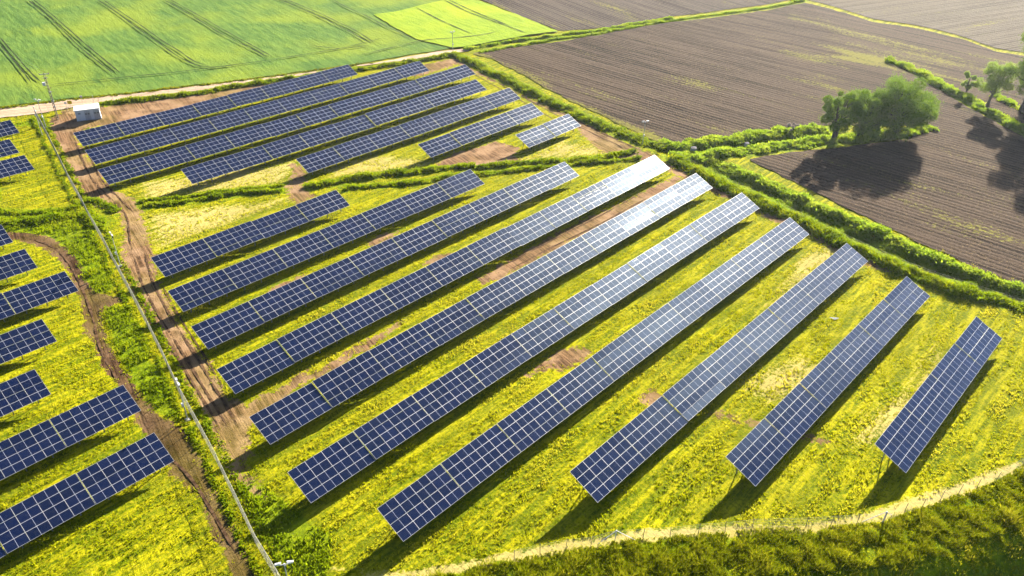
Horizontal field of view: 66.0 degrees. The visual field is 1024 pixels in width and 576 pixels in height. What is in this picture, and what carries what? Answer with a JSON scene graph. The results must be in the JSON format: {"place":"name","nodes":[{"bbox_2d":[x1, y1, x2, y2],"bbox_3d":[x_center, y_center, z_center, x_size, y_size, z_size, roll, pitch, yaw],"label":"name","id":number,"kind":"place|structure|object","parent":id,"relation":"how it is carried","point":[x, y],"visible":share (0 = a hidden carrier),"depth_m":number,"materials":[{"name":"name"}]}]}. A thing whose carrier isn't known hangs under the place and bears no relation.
{"place":"outdoors","nodes":[
{"label":"outdoors","id":0,"kind":"place"},
{"bbox_2d":[0,209,106,228],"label":"tall grass","id":1,"kind":"structure","parent":0,"point":[37,219],"depth_m":134.23,"materials":[{"name":"green plant"}]},
{"bbox_2d":[30,118,266,575],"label":"tall grass","id":2,"kind":"structure","parent":0,"point":[140,330],"depth_m":98.27,"materials":[{"name":"green plant"}]},
{"bbox_2d":[0,120,335,575],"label":"grass","id":3,"kind":"structure","parent":0,"point":[319,533],"depth_m":101.33,"materials":[{"name":"green plant"}]},
{"bbox_2d":[0,49,468,117],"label":"dirt road","id":4,"kind":"structure","parent":0,"point":[24,110],"depth_m":182.49,"materials":[{"name":"beige soil"}]},
{"bbox_2d":[99,51,451,105],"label":"tall grass","id":5,"kind":"structure","parent":0,"point":[184,93],"depth_m":193.34,"materials":[{"name":"green plant"}]},
{"bbox_2d":[0,0,556,105],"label":"green field","id":6,"kind":"structure","parent":0,"point":[36,38],"depth_m":221.81,"materials":[{"name":"green plant"}]},
{"bbox_2d":[0,0,522,83],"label":"wheel tracks","id":7,"kind":"object","parent":6,"relation":"on","point":[20,68],"visible":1,"depth_m":223.28},
{"bbox_2d":[374,0,556,46],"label":"bright field","id":8,"kind":"structure","parent":0,"point":[416,23],"depth_m":244.78,"materials":[{"name":"plant"}]},
{"bbox_2d":[0,0,1023,575],"bbox_3d":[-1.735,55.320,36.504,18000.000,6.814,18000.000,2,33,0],"label":"ground","id":9,"kind":"structure","parent":0,"point":[634,510],"depth_m":99.84,"materials":[{"name":"yellow plant"}]},
{"bbox_2d":[0,225,12,249],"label":"solar array","id":10,"kind":"object","parent":9,"relation":"on","point":[5,238],"visible":0.96,"depth_m":125.95,"materials":[{"name":"glass"}]},
{"bbox_2d":[0,139,18,157],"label":"solar array","id":11,"kind":"object","parent":9,"relation":"on","point":[7,147],"visible":0.99,"depth_m":154.50,"materials":[{"name":"glass"}]},
{"bbox_2d":[0,120,18,138],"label":"solar array","id":12,"kind":"object","parent":9,"relation":"on","point":[8,128],"visible":0.99,"depth_m":162.17,"materials":[{"name":"glass"}]},
{"bbox_2d":[0,155,33,179],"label":"solar array","id":13,"kind":"object","parent":9,"relation":"on","point":[15,165],"visible":0.96,"depth_m":147.49,"materials":[{"name":"glass"}]},
{"bbox_2d":[0,249,37,281],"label":"solar array","id":14,"kind":"object","parent":9,"relation":"on","point":[12,264],"visible":0.98,"depth_m":119.11,"materials":[{"name":"glass"}]},
{"bbox_2d":[0,369,50,416],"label":"solar array","id":15,"kind":"object","parent":9,"relation":"on","point":[31,383],"visible":0.99,"depth_m":94.60,"materials":[{"name":"glass"}]},
{"bbox_2d":[0,319,55,363],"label":"solar array","id":16,"kind":"object","parent":9,"relation":"on","point":[14,343],"visible":0.98,"depth_m":103.19,"materials":[{"name":"glass"}]},
{"bbox_2d":[0,271,77,322],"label":"solar array","id":17,"kind":"object","parent":9,"relation":"on","point":[42,291],"visible":0.99,"depth_m":112.43,"materials":[{"name":"glass"}]},
{"bbox_2d":[0,202,80,217],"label":"tall grass","id":18,"kind":"structure","parent":9,"relation":"on","point":[38,211],"depth_m":136.66,"materials":[{"name":"green plant"}]},
{"bbox_2d":[34,99,46,127],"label":"camera mast","id":19,"kind":"object","parent":9,"relation":"on","point":[40,110],"visible":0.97,"depth_m":166.02,"materials":[{"name":"metal"}]},
{"bbox_2d":[39,72,58,119],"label":"utility pole","id":20,"kind":"object","parent":9,"relation":"on","point":[45,84],"visible":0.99,"depth_m":168.36,"materials":[{"name":"metal"}]},
{"bbox_2d":[0,385,140,479],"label":"solar array","id":21,"kind":"object","parent":9,"relation":"on","point":[25,448],"visible":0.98,"depth_m":89.14,"materials":[{"name":"glass"}]},
{"bbox_2d":[0,433,173,557],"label":"solar array","id":22,"kind":"object","parent":9,"relation":"on","point":[36,518],"visible":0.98,"depth_m":81.42,"materials":[{"name":"glass"}]},
{"bbox_2d":[73,103,101,121],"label":"transformer kiosk","id":23,"kind":"object","parent":9,"relation":"on","point":[86,112],"visible":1,"depth_m":171.59,"materials":[{"name":"metal"}]},
{"bbox_2d":[84,111,91,119],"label":"door","id":24,"kind":"structure","parent":23,"relation":"in","point":[87,113],"depth_m":171.53,"materials":[{"name":"grey metal"}]},
{"bbox_2d":[93,109,100,118],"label":"door","id":25,"kind":"structure","parent":23,"relation":"in","point":[96,112],"depth_m":172.20,"materials":[{"name":"grey metal"}]},
{"bbox_2d":[83,196,121,212],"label":"tall grass","id":26,"kind":"structure","parent":9,"relation":"on","point":[113,208],"depth_m":139.71,"materials":[{"name":"green plant"}]},
{"bbox_2d":[109,232,121,266],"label":"camera mast","id":27,"kind":"object","parent":9,"relation":"on","point":[119,265],"visible":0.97,"depth_m":121.38,"materials":[{"name":"metal"}]},
{"bbox_2d":[34,109,279,575],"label":"chain link fence","id":28,"kind":"object","parent":9,"relation":"on","point":[164,357],"visible":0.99,"depth_m":101.90,"materials":[{"name":"metal"}]},
{"bbox_2d":[39,116,294,575],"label":"tall grass","id":29,"kind":"structure","parent":9,"relation":"on","point":[142,299],"depth_m":104.34,"materials":[{"name":"green plant"}]},
{"bbox_2d":[175,378,189,421],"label":"camera mast","id":30,"kind":"object","parent":9,"relation":"on","point":[182,404],"visible":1,"depth_m":92.17,"materials":[{"name":"metal"}]},
{"bbox_2d":[1,62,371,108],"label":"tall grass","id":31,"kind":"structure","parent":9,"relation":"on","point":[83,98],"depth_m":189.53,"materials":[{"name":"green plant"}]},
{"bbox_2d":[139,183,283,202],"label":"tall grass","id":32,"kind":"structure","parent":9,"relation":"on","point":[192,195],"depth_m":143.99,"materials":[{"name":"green plant"}]},
{"bbox_2d":[143,187,282,207],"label":"tall grass","id":33,"kind":"structure","parent":9,"relation":"on","point":[171,202],"depth_m":143.10,"materials":[{"name":"green plant"}]},
{"bbox_2d":[74,65,357,147],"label":"solar array","id":34,"kind":"object","parent":9,"relation":"on","point":[89,137],"visible":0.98,"depth_m":176.33,"materials":[{"name":"glass"}]},
{"bbox_2d":[151,190,349,277],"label":"solar array","id":35,"kind":"object","parent":9,"relation":"on","point":[178,259],"visible":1,"depth_m":127.97,"materials":[{"name":"glass"}]},
{"bbox_2d":[85,61,428,166],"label":"solar array","id":36,"kind":"object","parent":9,"relation":"on","point":[119,149],"visible":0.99,"depth_m":172.68,"materials":[{"name":"glass"}]},
{"bbox_2d":[98,52,442,101],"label":"wire fence","id":37,"kind":"object","parent":9,"relation":"on","point":[268,77],"visible":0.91,"depth_m":195.08,"materials":[{"name":"grey metal"}]},
{"bbox_2d":[274,560,293,575],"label":"camera mast","id":38,"kind":"object","parent":9,"relation":"on","point":[284,564],"visible":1,"depth_m":69.19,"materials":[{"name":"metal"}]},
{"bbox_2d":[98,64,474,185],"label":"solar array","id":39,"kind":"object","parent":9,"relation":"on","point":[179,155],"visible":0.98,"depth_m":167.11,"materials":[{"name":"glass"}]},
{"bbox_2d":[168,169,484,311],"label":"solar array","id":40,"kind":"object","parent":9,"relation":"on","point":[271,262],"visible":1,"depth_m":125.73,"materials":[{"name":"glass"}]},
{"bbox_2d":[181,79,486,185],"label":"solar array","id":41,"kind":"object","parent":9,"relation":"on","point":[211,169],"visible":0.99,"depth_m":164.82,"materials":[{"name":"glass"}]},
{"bbox_2d":[25,72,647,558],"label":"wheel ruts","id":42,"kind":"structure","parent":9,"relation":"on","point":[187,474],"depth_m":110.11,"materials":[{"name":"soil"}]},
{"bbox_2d":[191,162,578,348],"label":"solar array","id":43,"kind":"object","parent":9,"relation":"on","point":[234,322],"visible":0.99,"depth_m":121.31,"materials":[{"name":"glass"}]},
{"bbox_2d":[303,161,475,189],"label":"tall grass","id":44,"kind":"structure","parent":9,"relation":"on","point":[358,175],"depth_m":152.80,"materials":[{"name":"green plant"}]},
{"bbox_2d":[296,88,520,174],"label":"solar array","id":45,"kind":"object","parent":9,"relation":"on","point":[312,162],"visible":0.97,"depth_m":166.72,"materials":[{"name":"glass"}]},
{"bbox_2d":[216,155,669,393],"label":"solar array","id":46,"kind":"object","parent":9,"relation":"on","point":[263,362],"visible":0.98,"depth_m":115.75,"materials":[{"name":"glass"}]},
{"bbox_2d":[249,173,711,443],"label":"solar array","id":47,"kind":"object","parent":9,"relation":"on","point":[276,421],"visible":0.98,"depth_m":107.84,"materials":[{"name":"glass"}]},
{"bbox_2d":[418,103,542,159],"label":"solar array","id":48,"kind":"object","parent":9,"relation":"on","point":[470,133],"visible":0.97,"depth_m":167.92,"materials":[{"name":"glass"}]},
{"bbox_2d":[343,154,641,190],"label":"tall grass","id":49,"kind":"structure","parent":9,"relation":"on","point":[407,182],"depth_m":153.82,"materials":[{"name":"green plant"}]},
{"bbox_2d":[288,193,758,502],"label":"solar array","id":50,"kind":"object","parent":9,"relation":"on","point":[317,476],"visible":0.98,"depth_m":100.03,"materials":[{"name":"glass"}]},
{"bbox_2d":[516,114,580,147],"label":"solar array","id":51,"kind":"object","parent":9,"relation":"on","point":[556,127],"visible":0.99,"depth_m":168.01,"materials":[{"name":"glass"}]},
{"bbox_2d":[475,148,638,169],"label":"tall grass","id":52,"kind":"structure","parent":9,"relation":"on","point":[544,161],"depth_m":158.45,"materials":[{"name":"green plant"}]},
{"bbox_2d":[458,52,664,151],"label":"wire fence","id":53,"kind":"object","parent":9,"relation":"on","point":[563,101],"visible":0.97,"depth_m":183.71,"materials":[{"name":"grey metal"}]},
{"bbox_2d":[463,15,672,50],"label":"tall grass","id":54,"kind":"structure","parent":9,"relation":"on","point":[516,39],"depth_m":236.47,"materials":[{"name":"green plant"}]},
{"bbox_2d":[377,218,808,541],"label":"solar array","id":55,"kind":"object","parent":9,"relation":"on","point":[470,466],"visible":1,"depth_m":94.84,"materials":[{"name":"glass"}]},
{"bbox_2d":[598,530,633,543],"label":"braced post","id":56,"kind":"object","parent":9,"relation":"on","point":[616,531],"visible":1,"depth_m":78.54,"materials":[{"name":"white paint"}]},
{"bbox_2d":[478,0,804,52],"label":"tall grass","id":57,"kind":"structure","parent":9,"relation":"on","point":[616,29],"depth_m":241.64,"materials":[{"name":"green plant"}]},
{"bbox_2d":[414,462,1023,575],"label":"tall grass","id":58,"kind":"structure","parent":9,"relation":"on","point":[1010,512],"depth_m":77.98,"materials":[{"name":"green plant"}]},
{"bbox_2d":[570,243,867,502],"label":"solar array","id":59,"kind":"object","parent":9,"relation":"on","point":[759,331],"visible":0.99,"depth_m":96.90,"materials":[{"name":"glass"}]},
{"bbox_2d":[658,122,831,154],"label":"tall grass","id":60,"kind":"structure","parent":9,"relation":"on","point":[774,133],"depth_m":168.84,"materials":[{"name":"green plant"}]},
{"bbox_2d":[514,459,1023,557],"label":"wire fence","id":61,"kind":"object","parent":9,"relation":"on","point":[773,520],"visible":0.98,"depth_m":79.88,"materials":[{"name":"grey metal"}]},
{"bbox_2d":[668,128,890,158],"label":"tall grass","id":62,"kind":"structure","parent":9,"relation":"on","point":[805,142],"depth_m":164.75,"materials":[{"name":"green plant"}]},
{"bbox_2d":[787,123,798,130],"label":"tree","id":63,"kind":"object","parent":9,"relation":"on","point":[793,126],"visible":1,"depth_m":171.37,"materials":[{"name":"green plant"}]},
{"bbox_2d":[726,276,929,485],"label":"solar array","id":64,"kind":"object","parent":9,"relation":"on","point":[765,437],"visible":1,"depth_m":96.19,"materials":[{"name":"glass"}]},
{"bbox_2d":[817,90,863,137],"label":"tree","id":65,"kind":"object","parent":9,"relation":"on","point":[835,115],"visible":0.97,"depth_m":165.06,"materials":[{"name":"green plant"}]},
{"bbox_2d":[676,152,1022,301],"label":"wire fence","id":66,"kind":"object","parent":9,"relation":"on","point":[839,231],"visible":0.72,"depth_m":130.69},
{"bbox_2d":[688,153,1023,300],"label":"tall grass","id":67,"kind":"structure","parent":9,"relation":"on","point":[964,271],"depth_m":133.53,"materials":[{"name":"green plant"}]},
{"bbox_2d":[702,161,1023,311],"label":"tall grass","id":68,"kind":"structure","parent":9,"relation":"on","point":[880,247],"depth_m":132.95,"materials":[{"name":"green plant"}]},
{"bbox_2d":[844,86,895,139],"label":"tree","id":69,"kind":"object","parent":9,"relation":"on","point":[869,117],"visible":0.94,"depth_m":164.01,"materials":[{"name":"green plant"}]},
{"bbox_2d":[862,511,891,521],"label":"braced post","id":70,"kind":"object","parent":9,"relation":"on","point":[878,515],"visible":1,"depth_m":80.64,"materials":[{"name":"white paint"}]},
{"bbox_2d":[851,124,939,142],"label":"tall grass","id":71,"kind":"structure","parent":9,"relation":"on","point":[916,131],"depth_m":169.28,"materials":[{"name":"green plant"}]},
{"bbox_2d":[867,72,943,140],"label":"tree","id":72,"kind":"object","parent":9,"relation":"on","point":[921,109],"visible":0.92,"depth_m":163.86,"materials":[{"name":"green plant"}]},
{"bbox_2d":[875,316,1001,472],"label":"solar array","id":73,"kind":"object","parent":9,"relation":"on","point":[904,448],"visible":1,"depth_m":94.62,"materials":[{"name":"glass"}]},
{"bbox_2d":[883,55,1023,132],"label":"tall grass","id":74,"kind":"structure","parent":9,"relation":"on","point":[978,105],"depth_m":189.37,"materials":[{"name":"green plant"}]},
{"bbox_2d":[960,71,980,91],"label":"tree","id":75,"kind":"object","parent":9,"relation":"on","point":[968,86],"visible":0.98,"depth_m":191.49,"materials":[{"name":"green plant"}]},
{"bbox_2d":[975,59,1018,105],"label":"tree","id":76,"kind":"object","parent":9,"relation":"on","point":[999,70],"visible":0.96,"depth_m":180.63,"materials":[{"name":"green plant"}]},
{"bbox_2d":[993,94,1021,112],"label":"tall grass","id":77,"kind":"structure","parent":9,"relation":"on","point":[1008,101],"depth_m":186.88,"materials":[{"name":"green plant"}]},
{"bbox_2d":[1005,27,1023,112],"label":"tree","id":78,"kind":"object","parent":9,"relation":"on","point":[1020,78],"visible":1,"depth_m":178.14,"materials":[{"name":"green plant"}]},
{"bbox_2d":[448,51,669,150],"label":"tall grass","id":79,"kind":"structure","parent":0,"point":[557,104],"depth_m":185.47,"materials":[{"name":"green plant"}]},
{"bbox_2d":[482,0,786,30],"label":"ploughed field","id":80,"kind":"structure","parent":0,"point":[562,15],"depth_m":260.58,"materials":[{"name":"soil"}]},
{"bbox_2d":[474,3,1023,283],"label":"ploughed field","id":81,"kind":"structure","parent":0,"point":[954,186],"depth_m":190.05,"materials":[{"name":"soil"}]},
{"bbox_2d":[668,151,1023,312],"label":"tall grass","id":82,"kind":"structure","parent":0,"point":[833,237],"depth_m":129.80,"materials":[{"name":"green plant"}]},
{"bbox_2d":[811,0,1023,51],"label":"ploughed field","id":83,"kind":"structure","parent":0,"point":[998,24],"depth_m":254.77,"materials":[{"name":"brown soil"}]}
]}

